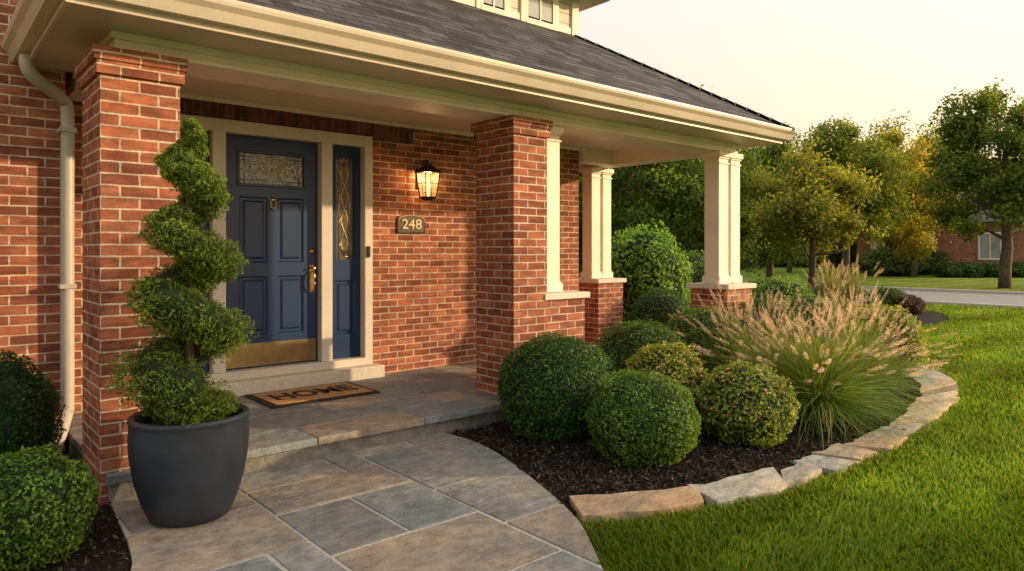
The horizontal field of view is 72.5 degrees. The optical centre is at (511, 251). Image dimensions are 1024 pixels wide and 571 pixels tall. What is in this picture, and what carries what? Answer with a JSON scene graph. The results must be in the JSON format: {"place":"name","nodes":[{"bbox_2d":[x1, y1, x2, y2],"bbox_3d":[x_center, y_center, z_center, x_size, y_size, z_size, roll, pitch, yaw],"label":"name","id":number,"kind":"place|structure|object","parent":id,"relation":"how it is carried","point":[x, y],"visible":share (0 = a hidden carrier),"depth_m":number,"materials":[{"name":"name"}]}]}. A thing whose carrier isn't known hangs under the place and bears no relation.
{"place":"outdoors","nodes":[
{"label":"outdoors","id":0,"kind":"place"},
{"bbox_2d":[110,432,603,570],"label":"path","id":1,"kind":"structure","parent":0,"point":[444,501],"depth_m":3.52,"materials":[{"name":"grey stone"}]},
{"bbox_2d":[127,403,249,527],"bbox_3d":[-1.670,1.101,3.628,0.580,0.530,0.580,0,0,-41],"label":"planter","id":2,"kind":"object","parent":1,"relation":"on","point":[183,476],"visible":0.82,"depth_m":3.41,"materials":[{"name":"ceramic"}]},
{"bbox_2d":[102,116,258,427],"bbox_3d":[-1.696,0.101,3.597,0.737,1.609,0.731,0,0,-41],"label":"spiral topiary","id":3,"kind":"object","parent":2,"relation":"on","point":[168,380],"visible":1,"depth_m":3.51,"materials":[{"name":"green plant"}]},
{"bbox_2d":[572,264,1023,570],"bbox_3d":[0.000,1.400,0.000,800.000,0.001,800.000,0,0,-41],"label":"ground","id":4,"kind":"structure","parent":0,"point":[965,283],"depth_m":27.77,"materials":[{"name":"green plant"}]},
{"bbox_2d":[2,450,131,570],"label":"garden bed","id":5,"kind":"object","parent":4,"relation":"on","point":[98,546],"visible":0.08,"depth_m":3.23,"materials":[{"name":"brown soil"}]},
{"bbox_2d":[0,349,66,463],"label":"boxwood shrub","id":6,"kind":"object","parent":5,"relation":"on","point":[28,410],"visible":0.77,"depth_m":4.10,"materials":[{"name":"green plant"}]},
{"bbox_2d":[0,442,99,570],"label":"boxwood shrub","id":7,"kind":"object","parent":5,"relation":"on","point":[47,502],"visible":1,"depth_m":3.02,"materials":[{"name":"green plant"}]},
{"bbox_2d":[0,0,797,505],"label":"brick house","id":8,"kind":"structure","parent":4,"relation":"on","point":[330,126],"depth_m":5.86,"materials":[{"name":"brick"}]},
{"bbox_2d":[226,135,316,370],"bbox_3d":[-2.140,0.012,6.256,0.855,2.025,0.114,0,0,-41],"label":"door","id":9,"kind":"structure","parent":8,"relation":"in","point":[272,212],"depth_m":6.27,"materials":[{"name":"blue paint"}]},
{"bbox_2d":[244,381,380,408],"bbox_3d":[-1.691,1.208,5.945,0.950,0.022,0.620,0,0,-41],"label":"doormat","id":10,"kind":"object","parent":8,"relation":"on","point":[300,396],"visible":1,"depth_m":5.85,"materials":[{"name":"coir"},{"name":"black rubber"}]},
{"bbox_2d":[397,214,424,233],"bbox_3d":[-1.028,-0.280,7.145,0.335,0.195,0.023,0,0,-41],"label":"house number plaque","id":11,"kind":"object","parent":8,"relation":"attached to","point":[410,223],"visible":1,"depth_m":7.13,"materials":[{"name":"brown metal"}]},
{"bbox_2d":[414,159,441,200],"bbox_3d":[-0.870,-0.726,7.129,0.210,0.422,0.254,0,0,-41],"label":"wall lantern","id":12,"kind":"object","parent":8,"relation":"attached to","point":[422,182],"depth_m":7.10,"materials":[{"name":"black metal"}]},
{"bbox_2d":[481,0,506,13],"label":"window","id":13,"kind":"structure","parent":8,"relation":"in","point":[502,4],"depth_m":7.19,"materials":[{"name":"white glass"}]},
{"bbox_2d":[526,0,554,27],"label":"window","id":14,"kind":"structure","parent":8,"relation":"in","point":[542,10],"depth_m":7.61,"materials":[{"name":"white glass"}]},
{"bbox_2d":[3,359,921,570],"bbox_3d":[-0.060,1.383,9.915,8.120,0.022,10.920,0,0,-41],"label":"garden bed","id":15,"kind":"object","parent":4,"relation":"on","point":[568,506],"visible":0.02,"depth_m":4.65,"materials":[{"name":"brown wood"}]},
{"bbox_2d":[494,331,619,440],"bbox_3d":[0.343,1.007,5.318,0.983,0.776,0.954,0,0,-41],"label":"boxwood shrub","id":16,"kind":"object","parent":15,"relation":"on","point":[548,385],"visible":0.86,"depth_m":5.00,"materials":[{"name":"green plant"}]},
{"bbox_2d":[592,315,689,374],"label":"boxwood shrub","id":17,"kind":"object","parent":15,"relation":"on","point":[624,343],"visible":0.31,"depth_m":5.90,"materials":[{"name":"green plant"}]},
{"bbox_2d":[583,369,701,466],"bbox_3d":[0.863,1.087,4.669,0.801,0.615,0.796,0,0,-41],"label":"boxwood shrub","id":18,"kind":"object","parent":15,"relation":"on","point":[637,418],"visible":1,"depth_m":4.44,"materials":[{"name":"green plant"}]},
{"bbox_2d":[611,219,695,325],"bbox_3d":[2.201,0.444,11.227,1.626,1.920,1.562,0,0,-41],"label":"tall shrub","id":19,"kind":"object","parent":15,"relation":"on","point":[642,262],"visible":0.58,"depth_m":10.76,"materials":[{"name":"green plant"}]},
{"bbox_2d":[626,287,690,335],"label":"boxwood shrub","id":20,"kind":"object","parent":15,"relation":"on","point":[658,307],"visible":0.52,"depth_m":9.35,"materials":[{"name":"green plant"}]},
{"bbox_2d":[623,340,710,425],"bbox_3d":[1.193,1.043,5.451,0.739,0.704,0.713,0,0,-41],"label":"spirea shrub","id":21,"kind":"object","parent":15,"relation":"on","point":[682,367],"visible":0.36,"depth_m":5.30,"materials":[{"name":"green plant"}]},
{"bbox_2d":[664,305,749,378],"bbox_3d":[1.903,0.959,6.896,0.882,0.873,0.873,0,0,-11],"label":"boxwood shrub","id":22,"kind":"object","parent":15,"relation":"on","point":[685,328],"visible":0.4,"depth_m":6.65,"materials":[{"name":"green plant"}]},
{"bbox_2d":[694,359,801,447],"bbox_3d":[1.705,1.087,5.088,0.741,0.616,0.734,0,0,-41],"label":"spirea shrub","id":23,"kind":"object","parent":15,"relation":"on","point":[749,403],"visible":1,"depth_m":4.89,"materials":[{"name":"green plant"}]},
{"bbox_2d":[667,278,854,372],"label":"fountain grass","id":24,"kind":"object","parent":15,"relation":"on","point":[737,316],"depth_m":6.51,"materials":[{"name":"beige plant"}]},
{"bbox_2d":[746,277,780,293],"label":"shrub","id":25,"kind":"object","parent":15,"relation":"on","point":[756,280],"visible":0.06,"depth_m":14.88,"materials":[{"name":"green plant"}]},
{"bbox_2d":[733,297,813,359],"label":"boxwood shrub","id":26,"kind":"object","parent":15,"relation":"on","point":[770,316],"visible":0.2,"depth_m":7.50,"materials":[{"name":"green plant"}]},
{"bbox_2d":[752,275,813,305],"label":"leafy shrub","id":27,"kind":"object","parent":15,"relation":"on","point":[787,288],"visible":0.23,"depth_m":10.36,"materials":[{"name":"green plant"}]},
{"bbox_2d":[685,289,899,426],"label":"fountain grass","id":28,"kind":"object","parent":15,"relation":"on","point":[760,359],"depth_m":6.03,"materials":[{"name":"beige plant"}]},
{"bbox_2d":[784,292,842,353],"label":"boxwood shrub","id":29,"kind":"object","parent":15,"relation":"on","point":[810,301],"visible":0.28,"depth_m":8.66,"materials":[{"name":"green plant"}]},
{"bbox_2d":[699,289,973,458],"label":"fountain grass","id":30,"kind":"object","parent":15,"relation":"on","point":[826,372],"depth_m":5.46,"materials":[{"name":"green plant"}]},
{"bbox_2d":[822,297,862,326],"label":"leafy shrub","id":31,"kind":"object","parent":15,"relation":"on","point":[838,302],"visible":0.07,"depth_m":9.17,"materials":[{"name":"green plant"}]},
{"bbox_2d":[774,289,982,416],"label":"fountain grass","id":32,"kind":"object","parent":15,"relation":"on","point":[870,357],"depth_m":6.45,"materials":[{"name":"plant"}]},
{"bbox_2d":[800,280,957,391],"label":"fountain grass","id":33,"kind":"object","parent":15,"relation":"on","point":[862,297],"depth_m":7.50,"materials":[{"name":"beige plant"}]},
{"bbox_2d":[838,304,929,371],"bbox_3d":[4.260,1.001,8.096,1.051,0.788,0.971,0,0,-41],"label":"golden shrub","id":34,"kind":"object","parent":15,"relation":"on","point":[908,322],"visible":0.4,"depth_m":7.79,"materials":[{"name":"green plant"}]},
{"bbox_2d":[579,165,662,277],"bbox_3d":[2.287,-1.535,21.852,5.552,6.058,5.186,0,0,33],"label":"tree","id":35,"kind":"object","parent":4,"relation":"on","point":[581,228],"visible":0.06,"depth_m":21.06,"materials":[{"name":"green plant"}]},
{"bbox_2d":[569,486,703,523],"bbox_3d":[0.720,1.386,3.804,0.798,0.067,0.313,0,0,-13],"label":"edging stone","id":36,"kind":"object","parent":4,"relation":"on","point":[625,505],"visible":0.75,"depth_m":3.76,"materials":[{"name":"stone"}]},
{"bbox_2d":[579,158,742,276],"bbox_3d":[4.024,-1.362,18.944,4.898,5.702,5.244,0,0,-25],"label":"tree","id":37,"kind":"object","parent":4,"relation":"on","point":[663,192],"visible":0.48,"depth_m":17.61,"materials":[{"name":"green plant"}]},
{"bbox_2d":[677,249,703,307],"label":"tall shrub","id":38,"kind":"object","parent":4,"relation":"on","point":[697,262],"visible":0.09,"depth_m":13.10,"materials":[{"name":"green plant"}]},
{"bbox_2d":[617,148,788,271],"bbox_3d":[5.778,-1.639,22.310,5.860,6.272,5.474,0,0,2],"label":"tree","id":39,"kind":"object","parent":4,"relation":"on","point":[747,219],"visible":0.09,"depth_m":21.11,"materials":[{"name":"green plant"}]},
{"bbox_2d":[687,467,787,508],"bbox_3d":[1.381,1.386,4.073,0.754,0.068,0.327,0,0,-29],"label":"edging stone","id":40,"kind":"object","parent":4,"relation":"on","point":[765,481],"visible":0.69,"depth_m":4.00,"materials":[{"name":"stone"}]},
{"bbox_2d":[738,146,795,275],"bbox_3d":[8.977,-1.535,28.361,5.552,6.058,5.186,0,0,-38],"label":"tree","id":41,"kind":"object","parent":4,"relation":"on","point":[762,255],"visible":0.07,"depth_m":27.47,"materials":[{"name":"green plant"}]},
{"bbox_2d":[737,122,828,278],"bbox_3d":[11.103,-2.053,31.185,5.647,7.128,6.045,0,0,-6],"label":"tree","id":42,"kind":"object","parent":4,"relation":"on","point":[777,149],"visible":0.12,"depth_m":30.11,"materials":[{"name":"green plant"}]},
{"bbox_2d":[783,141,800,272],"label":"tree","id":43,"kind":"object","parent":4,"relation":"on","point":[789,269],"depth_m":45.82,"materials":[{"name":"green plant"}]},
{"bbox_2d":[781,462,821,488],"bbox_3d":[1.744,1.388,4.296,0.495,0.065,0.189,0,0,-41],"label":"edging stone","id":44,"kind":"object","parent":4,"relation":"on","point":[799,472],"visible":0.74,"depth_m":4.28,"materials":[{"name":"stone"}]},
{"bbox_2d":[747,239,856,266],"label":"woodland","id":45,"kind":"object","parent":4,"relation":"on","point":[853,258],"visible":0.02,"depth_m":62.00,"materials":[{"name":"green plant"}]},
{"bbox_2d":[740,133,888,289],"bbox_3d":[7.513,-0.704,17.841,3.855,4.433,3.422,0,0,-22],"label":"crabapple tree","id":46,"kind":"object","parent":4,"relation":"on","point":[807,216],"visible":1,"depth_m":17.35,"materials":[{"name":"green plant"}]},
{"bbox_2d":[791,455,860,473],"bbox_3d":[2.053,1.394,4.556,0.321,0.053,0.327,0,0,-41],"label":"edging stone","id":47,"kind":"object","parent":4,"relation":"on","point":[826,463],"visible":0.58,"depth_m":4.52,"materials":[{"name":"stone"}]},
{"bbox_2d":[805,233,856,266],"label":"tree","id":48,"kind":"object","parent":4,"relation":"on","point":[833,260],"visible":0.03,"depth_m":59.89,"materials":[{"name":"green plant"}]},
{"bbox_2d":[811,443,876,461],"bbox_3d":[2.260,1.388,4.737,0.364,0.063,0.293,0,0,-41],"label":"edging stone","id":49,"kind":"object","parent":4,"relation":"on","point":[838,450],"visible":0.6,"depth_m":4.71,"materials":[{"name":"stone"}]},
{"bbox_2d":[793,113,924,279],"bbox_3d":[16.441,-2.576,33.884,6.648,8.194,6.344,0,0,-8],"label":"tree","id":50,"kind":"object","parent":4,"relation":"on","point":[844,145],"visible":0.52,"depth_m":32.82,"materials":[{"name":"green plant"}]},
{"bbox_2d":[842,436,907,454],"bbox_3d":[2.620,1.386,4.985,0.579,0.068,0.278,0,0,-41],"label":"edging stone","id":51,"kind":"object","parent":4,"relation":"on","point":[886,443],"visible":0.55,"depth_m":4.92,"materials":[{"name":"stone"}]},
{"bbox_2d":[858,301,892,309],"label":"leafy shrub","id":52,"kind":"object","parent":4,"relation":"on","point":[868,305],"visible":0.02,"depth_m":9.58,"materials":[{"name":"green plant"}]},
{"bbox_2d":[742,281,1023,294],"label":"kerb","id":53,"kind":"structure","parent":4,"relation":"on","point":[960,290],"depth_m":23.95,"materials":[{"name":"concrete"}]},
{"bbox_2d":[847,109,935,248],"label":"tree","id":54,"kind":"object","parent":4,"relation":"on","point":[896,138],"visible":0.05,"depth_m":43.29,"materials":[{"name":"green plant"}]},
{"bbox_2d":[854,247,929,275],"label":"hedge shrub","id":55,"kind":"object","parent":4,"relation":"on","point":[884,258],"visible":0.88,"depth_m":39.06,"materials":[{"name":"green plant"}]},
{"bbox_2d":[858,422,926,438],"bbox_3d":[2.939,1.397,5.362,0.975,0.046,0.245,0,0,-41],"label":"edging stone","id":56,"kind":"object","parent":4,"relation":"on","point":[907,433],"visible":0.41,"depth_m":5.33,"materials":[{"name":"stone"}]},
{"bbox_2d":[896,365,927,375],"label":"edging stone","id":57,"kind":"object","parent":4,"relation":"on","point":[923,369],"visible":0.23,"depth_m":7.95,"materials":[{"name":"stone"}]},
{"bbox_2d":[890,412,941,425],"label":"edging stone","id":58,"kind":"object","parent":4,"relation":"on","point":[923,416],"visible":0.52,"depth_m":5.66,"materials":[{"name":"stone"}]},
{"bbox_2d":[875,136,961,276],"bbox_3d":[21.735,-2.348,38.095,4.829,7.750,5.489,0,0,25],"label":"tree","id":59,"kind":"object","parent":4,"relation":"on","point":[913,251],"visible":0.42,"depth_m":37.15,"materials":[{"name":"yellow plant"}]},
{"bbox_2d":[902,310,948,326],"bbox_3d":[7.656,1.383,15.305,5.957,0.022,3.381,0,0,-67],"label":"garden bed","id":60,"kind":"object","parent":4,"relation":"on","point":[926,317],"visible":0.14,"depth_m":14.41,"materials":[{"name":"brown soil"}]},
{"bbox_2d":[802,285,818,299],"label":"shrub","id":61,"kind":"object","parent":60,"relation":"on","point":[808,287],"visible":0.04,"depth_m":14.25,"materials":[{"name":"green plant"}]},
{"bbox_2d":[808,285,842,301],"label":"shrub","id":62,"kind":"object","parent":60,"relation":"on","point":[816,291],"visible":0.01,"depth_m":15.33,"materials":[{"name":"green plant"}]},
{"bbox_2d":[838,285,880,307],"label":"shrub","id":63,"kind":"object","parent":60,"relation":"on","point":[868,293],"visible":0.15,"depth_m":15.62,"materials":[{"name":"beige plant"}]},
{"bbox_2d":[873,286,907,306],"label":"shrub","id":64,"kind":"object","parent":60,"relation":"on","point":[889,299],"visible":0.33,"depth_m":15.74,"materials":[{"name":"green plant"}]},
{"bbox_2d":[891,294,925,313],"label":"shrub","id":65,"kind":"object","parent":60,"relation":"on","point":[913,304],"visible":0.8,"depth_m":15.36,"materials":[{"name":"brown plant"}]},
{"bbox_2d":[898,401,954,417],"bbox_3d":[3.581,1.386,6.007,1.040,0.068,0.150,0,0,-28],"label":"edging stone","id":66,"kind":"object","parent":4,"relation":"on","point":[944,406],"visible":0.46,"depth_m":6.01,"materials":[{"name":"stone"}]},
{"bbox_2d":[902,250,951,274],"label":"hedge shrub","id":67,"kind":"object","parent":4,"relation":"on","point":[937,257],"visible":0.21,"depth_m":40.74,"materials":[{"name":"green plant"}]},
{"bbox_2d":[908,369,948,385],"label":"edging stone","id":68,"kind":"object","parent":4,"relation":"on","point":[929,373],"visible":0.51,"depth_m":7.66,"materials":[{"name":"stone"}]},
{"bbox_2d":[906,396,959,410],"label":"edging stone","id":69,"kind":"object","parent":4,"relation":"on","point":[942,400],"visible":0.42,"depth_m":6.34,"materials":[{"name":"stone"}]},
{"bbox_2d":[915,390,957,402],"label":"edging stone","id":70,"kind":"object","parent":4,"relation":"on","point":[949,394],"visible":0.44,"depth_m":6.60,"materials":[{"name":"stone"}]},
{"bbox_2d":[919,377,956,392],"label":"edging stone","id":71,"kind":"object","parent":4,"relation":"on","point":[940,383],"visible":0.59,"depth_m":7.16,"materials":[{"name":"stone"}]},
{"bbox_2d":[921,383,958,396],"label":"edging stone","id":72,"kind":"object","parent":4,"relation":"on","point":[942,390],"visible":0.44,"depth_m":6.89,"materials":[{"name":"stone"}]},
{"bbox_2d":[857,191,1023,271],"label":"brick house","id":73,"kind":"structure","parent":4,"relation":"on","point":[985,247],"depth_m":40.85,"materials":[{"name":"red brick"}]},
{"bbox_2d":[871,238,885,250],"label":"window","id":74,"kind":"structure","parent":73,"relation":"in","point":[874,247],"depth_m":44.99,"materials":[{"name":"grey glass"}]},
{"bbox_2d":[978,232,1001,259],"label":"window","id":75,"kind":"structure","parent":73,"relation":"in","point":[989,246],"depth_m":40.23,"materials":[{"name":"grey glass"}]},
{"bbox_2d":[930,261,965,277],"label":"hedge shrub","id":76,"kind":"object","parent":4,"relation":"on","point":[949,269],"visible":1,"depth_m":37.08,"materials":[{"name":"green plant"}]},
{"bbox_2d":[911,115,999,189],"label":"tree","id":77,"kind":"object","parent":4,"relation":"on","point":[928,140],"visible":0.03,"depth_m":49.50,"materials":[{"name":"green plant"}]},
{"bbox_2d":[915,77,1023,288],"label":"tree","id":78,"kind":"object","parent":4,"relation":"on","point":[970,135],"visible":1,"depth_m":26.25,"materials":[{"name":"green plant"}]},
{"bbox_2d":[960,261,985,277],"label":"hedge shrub","id":79,"kind":"object","parent":4,"relation":"on","point":[973,270],"visible":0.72,"depth_m":36.95,"materials":[{"name":"green plant"}]},
{"bbox_2d":[925,301,1023,308],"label":"kerb","id":80,"kind":"structure","parent":4,"relation":"on","point":[972,304],"depth_m":17.55,"materials":[{"name":"concrete"}]},
{"bbox_2d":[980,261,998,277],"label":"hedge shrub","id":81,"kind":"object","parent":4,"relation":"on","point":[991,269],"visible":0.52,"depth_m":37.11,"materials":[{"name":"green plant"}]},
{"bbox_2d":[1012,260,1023,277],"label":"hedge shrub","id":82,"kind":"object","parent":4,"relation":"on","point":[1017,268],"visible":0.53,"depth_m":37.02,"materials":[{"name":"green plant"}]},
{"bbox_2d":[579,0,1023,162],"label":"sky","id":83,"kind":"structure","parent":0,"point":[803,62],"materials":[{"name":"white"}]},
{"bbox_2d":[802,256,857,301],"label":"feather grass","id":84,"kind":"object","parent":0,"point":[830,284],"depth_m":13.93,"materials":[{"name":"beige plant"}]},
{"bbox_2d":[818,253,883,307],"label":"feather grass","id":85,"kind":"object","parent":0,"point":[847,288],"depth_m":14.40,"materials":[{"name":"beige plant"}]},
{"bbox_2d":[803,286,1023,304],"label":"road","id":86,"kind":"structure","parent":0,"point":[1006,299],"depth_m":21.10,"materials":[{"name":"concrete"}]}
]}

